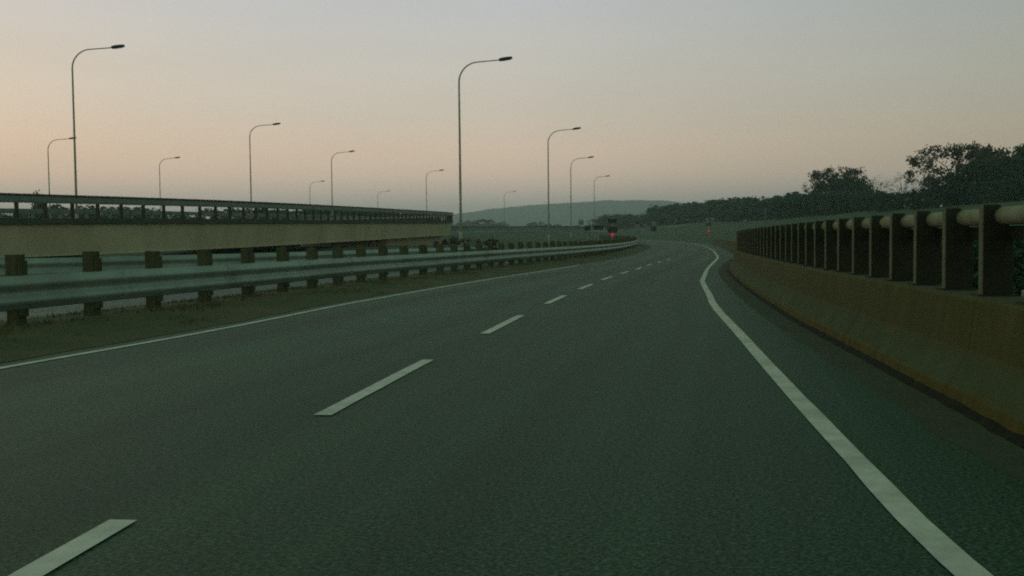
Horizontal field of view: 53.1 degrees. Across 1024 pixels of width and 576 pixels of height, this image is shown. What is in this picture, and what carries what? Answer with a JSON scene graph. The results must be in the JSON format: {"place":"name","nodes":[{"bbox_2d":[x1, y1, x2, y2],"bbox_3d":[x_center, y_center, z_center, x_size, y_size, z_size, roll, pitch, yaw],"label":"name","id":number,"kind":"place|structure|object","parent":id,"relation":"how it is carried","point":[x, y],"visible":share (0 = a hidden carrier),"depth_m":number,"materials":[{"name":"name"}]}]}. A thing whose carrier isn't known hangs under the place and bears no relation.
{"place":"outdoors","nodes":[
{"label":"outdoors","id":0,"kind":"place"},
{"bbox_2d":[0,262,517,320],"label":"opposite road","id":1,"kind":"structure","parent":0,"point":[55,310],"depth_m":24.37,"materials":[{"name":"grey asphalt"}]},
{"bbox_2d":[0,243,650,362],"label":"road verge","id":2,"kind":"structure","parent":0,"point":[108,332],"depth_m":18.09,"materials":[{"name":"green plant"}]},
{"bbox_2d":[426,169,443,210],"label":"street lamp","id":3,"kind":"object","parent":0,"point":[426,187],"visible":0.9,"depth_m":197.25,"materials":[{"name":"grey metal"}]},
{"bbox_2d":[0,241,1023,575],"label":"road","id":4,"kind":"structure","parent":0,"point":[644,421],"depth_m":6.36,"materials":[{"name":"grey asphalt"}]},
{"bbox_2d":[8,519,135,575],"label":"lane line","id":5,"kind":"object","parent":4,"relation":"on","point":[53,559],"visible":1,"depth_m":4.34,"materials":[{"name":"white paint"}]},
{"bbox_2d":[0,265,577,368],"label":"road edge line","id":6,"kind":"object","parent":4,"relation":"on","point":[220,328],"visible":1,"depth_m":14.74,"materials":[{"name":"white paint"}]},
{"bbox_2d":[314,360,432,414],"bbox_3d":[-1.162,0.861,9.367,0.141,0.001,3.509,0,3,8],"label":"lane line","id":7,"kind":"object","parent":4,"relation":"on","point":[342,404],"visible":1,"depth_m":8.91,"materials":[{"name":"white paint"}]},
{"bbox_2d":[482,315,523,333],"bbox_3d":[-0.113,0.545,15.779,0.140,0.001,3.374,0,3,9],"label":"lane line","id":8,"kind":"object","parent":4,"relation":"on","point":[500,325],"visible":1,"depth_m":15.58,"materials":[{"name":"white paint"}]},
{"bbox_2d":[543,295,566,303],"bbox_3d":[0.948,0.240,21.966,0.136,0.001,2.984,0,3,10],"label":"lane line","id":9,"kind":"object","parent":4,"relation":"on","point":[555,299],"visible":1,"depth_m":21.85,"materials":[{"name":"white paint"}]},
{"bbox_2d":[655,240,992,575],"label":"road edge line","id":10,"kind":"object","parent":4,"relation":"on","point":[947,552],"visible":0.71,"depth_m":5.45,"materials":[{"name":"white paint"}]},
{"bbox_2d":[713,239,1023,435],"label":"concrete barrier","id":11,"kind":"object","parent":4,"relation":"on","point":[965,347],"visible":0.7,"depth_m":9.24,"materials":[{"name":"beige concrete"}]},
{"bbox_2d":[736,204,1023,304],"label":"barrier railing","id":12,"kind":"object","parent":11,"relation":"on","point":[873,246],"visible":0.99,"depth_m":10.66,"materials":[{"name":"metal"}]},
{"bbox_2d":[718,247,1023,481],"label":"gutter","id":13,"kind":"object","parent":4,"relation":"on","point":[943,421],"visible":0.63,"depth_m":8.14,"materials":[{"name":"grey concrete"}]},
{"bbox_2d":[727,251,1023,447],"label":"silt seam","id":14,"kind":"object","parent":13,"relation":"on","point":[990,425],"visible":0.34,"depth_m":8.75,"materials":[{"name":"brown soil"}]},
{"bbox_2d":[0,0,1023,218],"label":"sky","id":15,"kind":"structure","parent":0,"point":[682,101],"materials":[{"name":"grey"}]},
{"bbox_2d":[99,201,1023,262],"bbox_3d":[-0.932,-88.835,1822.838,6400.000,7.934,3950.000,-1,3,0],"label":"ground","id":16,"kind":"structure","parent":0,"point":[698,233],"depth_m":173.17,"materials":[{"name":"green plant"}]},
{"bbox_2d":[9,213,51,217],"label":"tree","id":17,"kind":"object","parent":16,"relation":"on","point":[24,215],"visible":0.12,"depth_m":179.52,"materials":[{"name":"green plant"}]},
{"bbox_2d":[29,189,42,217],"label":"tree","id":18,"kind":"object","parent":16,"relation":"on","point":[37,205],"visible":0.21,"depth_m":139.29,"materials":[{"name":"green plant"}]},
{"bbox_2d":[48,137,72,217],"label":"street lamp","id":19,"kind":"object","parent":16,"relation":"on","point":[48,170],"visible":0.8,"depth_m":127.38,"materials":[{"name":"grey metal"}]},
{"bbox_2d":[47,204,102,217],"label":"tree","id":20,"kind":"object","parent":16,"relation":"on","point":[54,206],"visible":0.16,"depth_m":179.18,"materials":[{"name":"green plant"}]},
{"bbox_2d":[79,206,115,217],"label":"tree","id":21,"kind":"object","parent":16,"relation":"on","point":[103,208],"visible":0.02,"depth_m":205.93,"materials":[{"name":"green plant"}]},
{"bbox_2d":[71,44,124,217],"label":"street lamp","id":22,"kind":"object","parent":16,"relation":"on","point":[74,137],"visible":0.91,"depth_m":68.50,"materials":[{"name":"grey metal"}]},
{"bbox_2d":[100,206,139,217],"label":"tree","id":23,"kind":"object","parent":16,"relation":"on","point":[113,215],"visible":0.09,"depth_m":187.37,"materials":[{"name":"green plant"}]},
{"bbox_2d":[123,208,167,218],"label":"tree","id":24,"kind":"object","parent":16,"relation":"on","point":[140,216],"visible":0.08,"depth_m":179.02,"materials":[{"name":"green plant"}]},
{"bbox_2d":[159,157,179,218],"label":"street lamp","id":25,"kind":"object","parent":16,"relation":"on","point":[159,179],"visible":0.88,"depth_m":163.25,"materials":[{"name":"grey metal"}]},
{"bbox_2d":[195,208,240,218],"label":"tree","id":26,"kind":"object","parent":16,"relation":"on","point":[211,210],"visible":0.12,"depth_m":179.22,"materials":[{"name":"green plant"}]},
{"bbox_2d":[0,218,452,258],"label":"flyover ramp","id":27,"kind":"structure","parent":16,"relation":"on","point":[49,237],"depth_m":48.22,"materials":[{"name":"beige concrete"}]},
{"bbox_2d":[0,208,367,219],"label":"ramp railing","id":28,"kind":"object","parent":27,"relation":"on","point":[60,212],"visible":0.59,"depth_m":61.38,"materials":[{"name":"metal"}]},
{"bbox_2d":[0,193,452,220],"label":"ramp railing","id":29,"kind":"object","parent":27,"relation":"on","point":[44,199],"visible":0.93,"depth_m":48.48,"materials":[{"name":"metal"}]},
{"bbox_2d":[331,150,354,214],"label":"street lamp","id":30,"kind":"object","parent":27,"relation":"on","point":[331,175],"visible":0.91,"depth_m":150.30,"materials":[{"name":"grey metal"}]},
{"bbox_2d":[221,207,253,218],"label":"tree","id":31,"kind":"object","parent":16,"relation":"on","point":[236,211],"visible":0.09,"depth_m":187.22,"materials":[{"name":"green plant"}]},
{"bbox_2d":[0,246,504,276],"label":"guardrail","id":32,"kind":"object","parent":16,"relation":"on","point":[37,266],"visible":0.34,"depth_m":31.60,"materials":[{"name":"metal"}]},
{"bbox_2d":[236,209,272,218],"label":"tree","id":33,"kind":"object","parent":16,"relation":"on","point":[248,211],"visible":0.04,"depth_m":165.11,"materials":[{"name":"green plant"}]},
{"bbox_2d":[252,208,269,218],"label":"bush","id":34,"kind":"object","parent":16,"relation":"on","point":[262,209],"visible":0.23,"depth_m":115.62,"materials":[{"name":"green plant"}]},
{"bbox_2d":[249,123,280,218],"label":"street lamp","id":35,"kind":"object","parent":16,"relation":"on","point":[250,162],"visible":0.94,"depth_m":114.40,"materials":[{"name":"grey metal"}]},
{"bbox_2d":[264,208,281,218],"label":"tree","id":36,"kind":"object","parent":16,"relation":"on","point":[273,211],"visible":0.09,"depth_m":175.53,"materials":[{"name":"green plant"}]},
{"bbox_2d":[294,210,326,218],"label":"tree","id":37,"kind":"object","parent":16,"relation":"on","point":[317,213],"visible":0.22,"depth_m":172.62,"materials":[{"name":"green plant"}]},
{"bbox_2d":[0,235,637,324],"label":"guardrail","id":38,"kind":"object","parent":16,"relation":"on","point":[92,286],"visible":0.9,"depth_m":22.25,"materials":[{"name":"metal"}]},
{"bbox_2d":[331,211,374,219],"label":"tree","id":39,"kind":"object","parent":16,"relation":"on","point":[356,213],"visible":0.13,"depth_m":174.75,"materials":[{"name":"green plant"}]},
{"bbox_2d":[358,212,388,219],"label":"tree","id":40,"kind":"object","parent":16,"relation":"on","point":[378,214],"visible":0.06,"depth_m":176.38,"materials":[{"name":"green plant"}]},
{"bbox_2d":[404,214,425,220],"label":"tree","id":41,"kind":"object","parent":16,"relation":"on","point":[414,218],"visible":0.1,"depth_m":171.94,"materials":[{"name":"green plant"}]},
{"bbox_2d":[433,236,466,247],"bbox_3d":[-3.315,-1.980,54.502,2.056,1.524,2.137,0,3,3],"label":"shrub","id":42,"kind":"object","parent":16,"relation":"on","point":[451,239],"visible":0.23,"depth_m":54.02,"materials":[{"name":"green plant"}]},
{"bbox_2d":[467,237,498,263],"bbox_3d":[-1.578,-2.016,55.403,2.367,1.467,2.276,-2,3,-30],"label":"shrub","id":43,"kind":"object","parent":16,"relation":"on","point":[487,241],"visible":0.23,"depth_m":55.46,"materials":[{"name":"green plant"}]},
{"bbox_2d":[458,56,511,246],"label":"street lamp","id":44,"kind":"object","parent":16,"relation":"on","point":[460,185],"visible":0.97,"depth_m":65.59,"materials":[{"name":"metal"}]},
{"bbox_2d":[474,219,495,223],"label":"tree","id":45,"kind":"object","parent":16,"relation":"on","point":[483,220],"visible":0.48,"depth_m":572.97,"materials":[{"name":"green plant"}]},
{"bbox_2d":[450,226,589,235],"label":"retaining wall","id":46,"kind":"structure","parent":16,"relation":"on","point":[517,228],"depth_m":214.76,"materials":[{"name":"grey concrete"}]},
{"bbox_2d":[450,231,607,236],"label":"guardrail","id":47,"kind":"object","parent":16,"relation":"on","point":[602,232],"visible":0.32,"depth_m":211.32,"materials":[{"name":"metal"}]},
{"bbox_2d":[526,222,544,225],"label":"tree","id":48,"kind":"object","parent":16,"relation":"on","point":[534,224],"visible":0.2,"depth_m":733.91,"materials":[{"name":"green plant"}]},
{"bbox_2d":[547,127,580,242],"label":"street lamp","id":49,"kind":"object","parent":16,"relation":"on","point":[576,128],"visible":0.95,"depth_m":106.52,"materials":[{"name":"grey metal"}]},
{"bbox_2d":[570,156,593,237],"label":"street lamp","id":50,"kind":"object","parent":16,"relation":"on","point":[570,194],"visible":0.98,"depth_m":149.50,"materials":[{"name":"grey metal"}]},
{"bbox_2d":[593,225,602,239],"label":"signpost","id":51,"kind":"object","parent":16,"relation":"on","point":[598,227],"visible":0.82,"depth_m":130.76,"materials":[{"name":"metal"}]},
{"bbox_2d":[592,216,607,229],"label":"tree","id":52,"kind":"object","parent":16,"relation":"on","point":[597,223],"visible":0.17,"depth_m":454.49,"materials":[{"name":"green plant"}]},
{"bbox_2d":[594,175,609,232],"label":"street lamp","id":53,"kind":"object","parent":16,"relation":"on","point":[594,200],"visible":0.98,"depth_m":221.30,"materials":[{"name":"grey metal"}]},
{"bbox_2d":[598,213,625,229],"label":"tree","id":54,"kind":"object","parent":16,"relation":"on","point":[607,217],"visible":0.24,"depth_m":443.19,"materials":[{"name":"green plant"}]},
{"bbox_2d":[608,219,616,238],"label":"signpost","id":55,"kind":"object","parent":16,"relation":"on","point":[612,230],"visible":0.9,"depth_m":130.76,"materials":[{"name":"metal"}]},
{"bbox_2d":[596,214,629,229],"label":"tree","id":56,"kind":"object","parent":16,"relation":"on","point":[603,221],"visible":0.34,"depth_m":442.03,"materials":[{"name":"green plant"}]},
{"bbox_2d":[609,215,627,229],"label":"tree","id":57,"kind":"object","parent":16,"relation":"on","point":[617,218],"visible":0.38,"depth_m":433.56,"materials":[{"name":"green plant"}]},
{"bbox_2d":[617,214,634,228],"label":"tree","id":58,"kind":"object","parent":16,"relation":"on","point":[623,220],"visible":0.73,"depth_m":424.75,"materials":[{"name":"green plant"}]},
{"bbox_2d":[623,213,643,228],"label":"tree","id":59,"kind":"object","parent":16,"relation":"on","point":[632,216],"visible":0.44,"depth_m":422.52,"materials":[{"name":"green plant"}]},
{"bbox_2d":[627,216,648,227],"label":"tree","id":60,"kind":"object","parent":16,"relation":"on","point":[633,222],"visible":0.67,"depth_m":409.99,"materials":[{"name":"green plant"}]},
{"bbox_2d":[638,213,647,227],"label":"tree","id":61,"kind":"object","parent":16,"relation":"on","point":[642,219],"visible":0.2,"depth_m":410.28,"materials":[{"name":"green plant"}]},
{"bbox_2d":[651,221,656,236],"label":"signpost","id":62,"kind":"object","parent":16,"relation":"on","point":[653,227],"visible":1,"depth_m":237.59,"materials":[{"name":"metal"}]},
{"bbox_2d":[644,207,665,226],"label":"tree","id":63,"kind":"object","parent":16,"relation":"on","point":[651,217],"visible":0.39,"depth_m":388.61,"materials":[{"name":"green plant"}]},
{"bbox_2d":[646,204,669,225],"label":"tree","id":64,"kind":"object","parent":16,"relation":"on","point":[651,209],"visible":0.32,"depth_m":383.58,"materials":[{"name":"green plant"}]},
{"bbox_2d":[649,205,681,225],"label":"tree","id":65,"kind":"object","parent":16,"relation":"on","point":[660,209],"visible":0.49,"depth_m":376.06,"materials":[{"name":"green plant"}]},
{"bbox_2d":[662,204,689,224],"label":"tree","id":66,"kind":"object","parent":16,"relation":"on","point":[665,211],"visible":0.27,"depth_m":374.31,"materials":[{"name":"green plant"}]},
{"bbox_2d":[663,223,694,228],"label":"earth patch","id":67,"kind":"object","parent":16,"relation":"on","point":[678,226],"visible":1,"depth_m":306.12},
{"bbox_2d":[665,203,693,223],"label":"tree","id":68,"kind":"object","parent":16,"relation":"on","point":[675,206],"visible":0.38,"depth_m":363.65,"materials":[{"name":"green plant"}]},
{"bbox_2d":[671,202,696,223],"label":"tree","id":69,"kind":"object","parent":16,"relation":"on","point":[682,210],"visible":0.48,"depth_m":354.72,"materials":[{"name":"green plant"}]},
{"bbox_2d":[684,202,705,222],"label":"tree","id":70,"kind":"object","parent":16,"relation":"on","point":[694,205],"visible":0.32,"depth_m":344.29,"materials":[{"name":"green plant"}]},
{"bbox_2d":[686,201,705,222],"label":"tree","id":71,"kind":"object","parent":16,"relation":"on","point":[688,212],"visible":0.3,"depth_m":345.27,"materials":[{"name":"green plant"}]},
{"bbox_2d":[696,202,711,221],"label":"tree","id":72,"kind":"object","parent":16,"relation":"on","point":[702,214],"visible":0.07,"depth_m":332.77,"materials":[{"name":"green plant"}]},
{"bbox_2d":[696,200,721,221],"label":"tree","id":73,"kind":"object","parent":16,"relation":"on","point":[703,206],"visible":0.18,"depth_m":324.97,"materials":[{"name":"green plant"}]},
{"bbox_2d":[706,217,713,237],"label":"signpost","id":74,"kind":"object","parent":16,"relation":"on","point":[708,224],"visible":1,"depth_m":199.62,"materials":[{"name":"metal"}]},
{"bbox_2d":[699,199,735,220],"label":"tree","id":75,"kind":"object","parent":16,"relation":"on","point":[712,201],"visible":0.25,"depth_m":319.35,"materials":[{"name":"green plant"}]},
{"bbox_2d":[713,197,745,221],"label":"tree","id":76,"kind":"object","parent":16,"relation":"on","point":[720,209],"visible":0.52,"depth_m":302.28,"materials":[{"name":"green plant"}]},
{"bbox_2d":[722,196,757,220],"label":"tree","id":77,"kind":"object","parent":16,"relation":"on","point":[730,210],"visible":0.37,"depth_m":296.04,"materials":[{"name":"green plant"}]},
{"bbox_2d":[723,197,757,221],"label":"tree","id":78,"kind":"object","parent":16,"relation":"on","point":[728,206],"visible":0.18,"depth_m":300.46,"materials":[{"name":"green plant"}]},
{"bbox_2d":[733,203,759,220],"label":"tree","id":79,"kind":"object","parent":16,"relation":"on","point":[736,213],"visible":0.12,"depth_m":283.67,"materials":[{"name":"green plant"}]},
{"bbox_2d":[737,199,770,220],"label":"tree","id":80,"kind":"object","parent":16,"relation":"on","point":[740,212],"visible":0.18,"depth_m":276.36,"materials":[{"name":"green plant"}]},
{"bbox_2d":[741,202,771,220],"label":"tree","id":81,"kind":"object","parent":16,"relation":"on","point":[744,210],"visible":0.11,"depth_m":273.27,"materials":[{"name":"green plant"}]},
{"bbox_2d":[739,195,781,220],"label":"tree","id":82,"kind":"object","parent":16,"relation":"on","point":[748,204],"visible":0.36,"depth_m":267.47,"materials":[{"name":"green plant"}]},
{"bbox_2d":[755,197,779,218],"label":"tree","id":83,"kind":"object","parent":16,"relation":"on","point":[766,202],"visible":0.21,"depth_m":258.57,"materials":[{"name":"green plant"}]},
{"bbox_2d":[764,195,782,217],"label":"tree","id":84,"kind":"object","parent":16,"relation":"on","point":[775,197],"visible":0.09,"depth_m":250.49,"materials":[{"name":"green plant"}]},
{"bbox_2d":[770,199,802,218],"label":"bush","id":85,"kind":"object","parent":16,"relation":"on","point":[779,207],"visible":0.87,"depth_m":220.49,"materials":[{"name":"green plant"}]},
{"bbox_2d":[781,191,811,216],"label":"tree","id":86,"kind":"object","parent":16,"relation":"on","point":[788,196],"visible":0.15,"depth_m":226.27,"materials":[{"name":"green plant"}]},
{"bbox_2d":[795,193,813,215],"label":"bush","id":87,"kind":"object","parent":16,"relation":"on","point":[799,206],"visible":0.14,"depth_m":209.47,"materials":[{"name":"green plant"}]},
{"bbox_2d":[801,194,823,215],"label":"bush","id":88,"kind":"object","parent":16,"relation":"on","point":[806,199],"visible":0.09,"depth_m":203.13,"materials":[{"name":"green plant"}]},
{"bbox_2d":[807,191,843,215],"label":"tree","id":89,"kind":"object","parent":16,"relation":"on","point":[813,206],"visible":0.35,"depth_m":196.11,"materials":[{"name":"green plant"}]},
{"bbox_2d":[817,193,851,215],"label":"bush","id":90,"kind":"object","parent":16,"relation":"on","point":[828,198],"visible":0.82,"depth_m":186.36,"materials":[{"name":"green plant"}]},
{"bbox_2d":[799,165,870,200],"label":"tree","id":91,"kind":"object","parent":16,"relation":"on","point":[817,176],"visible":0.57,"depth_m":202.89,"materials":[{"name":"green plant"}]},
{"bbox_2d":[804,174,872,212],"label":"tree","id":92,"kind":"object","parent":16,"relation":"on","point":[846,187],"visible":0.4,"depth_m":199.14,"materials":[{"name":"green plant"}]},
{"bbox_2d":[850,189,886,210],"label":"bush","id":93,"kind":"object","parent":16,"relation":"on","point":[859,192],"visible":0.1,"depth_m":191.07,"materials":[{"name":"green plant"}]},
{"bbox_2d":[862,177,893,195],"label":"tree","id":94,"kind":"object","parent":16,"relation":"on","point":[877,187],"visible":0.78,"depth_m":166.59,"materials":[{"name":"green plant"}]},
{"bbox_2d":[873,192,904,211],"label":"bush","id":95,"kind":"object","parent":16,"relation":"on","point":[880,202],"visible":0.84,"depth_m":158.81,"materials":[{"name":"green plant"}]},
{"bbox_2d":[881,172,920,199],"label":"tree","id":96,"kind":"object","parent":16,"relation":"on","point":[904,188],"visible":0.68,"depth_m":159.86,"materials":[{"name":"green plant"}]},
{"bbox_2d":[893,195,918,208],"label":"bush","id":97,"kind":"object","parent":16,"relation":"on","point":[900,202],"visible":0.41,"depth_m":157.01,"materials":[{"name":"green plant"}]},
{"bbox_2d":[903,189,941,209],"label":"bush","id":98,"kind":"object","parent":16,"relation":"on","point":[922,205],"visible":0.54,"depth_m":147.70,"materials":[{"name":"green plant"}]},
{"bbox_2d":[917,172,970,206],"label":"tree","id":99,"kind":"object","parent":16,"relation":"on","point":[951,182],"visible":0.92,"depth_m":138.33,"materials":[{"name":"green plant"}]},
{"bbox_2d":[904,141,1019,205],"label":"tree","id":100,"kind":"object","parent":16,"relation":"on","point":[973,151],"visible":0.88,"depth_m":139.42,"materials":[{"name":"green plant"}]},
{"bbox_2d":[941,241,1015,288],"bbox_3d":[10.823,-0.430,26.407,3.909,1.982,3.791,-2,3,-28],"label":"bush","id":101,"kind":"object","parent":16,"relation":"on","point":[975,247],"visible":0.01,"depth_m":25.03,"materials":[{"name":"green plant"}]},
{"bbox_2d":[941,240,1023,294],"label":"bush","id":102,"kind":"object","parent":16,"relation":"on","point":[1018,284],"visible":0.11,"depth_m":24.91,"materials":[{"name":"green plant"}]},
{"bbox_2d":[951,155,1023,203],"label":"tree","id":103,"kind":"object","parent":16,"relation":"on","point":[1009,171],"visible":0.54,"depth_m":135.90,"materials":[{"name":"green plant"}]},
{"bbox_2d":[966,143,1023,201],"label":"tree","id":104,"kind":"object","parent":16,"relation":"on","point":[1019,150],"visible":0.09,"depth_m":144.55,"materials":[{"name":"green plant"}]},
{"bbox_2d":[973,241,1023,295],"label":"bush","id":105,"kind":"object","parent":16,"relation":"on","point":[1020,267],"visible":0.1,"depth_m":25.13,"materials":[{"name":"green plant"}]},
{"bbox_2d":[606,239,667,240],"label":"road","id":106,"kind":"structure","parent":0,"point":[649,240],"depth_m":201.04,"materials":[{"name":"grey asphalt"}]},
{"bbox_2d":[433,200,904,229],"bbox_3d":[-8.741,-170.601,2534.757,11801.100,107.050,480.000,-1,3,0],"label":"hills","id":107,"kind":"structure","parent":0,"point":[560,213],"depth_m":2539.97,"materials":[{"name":"green plant"}]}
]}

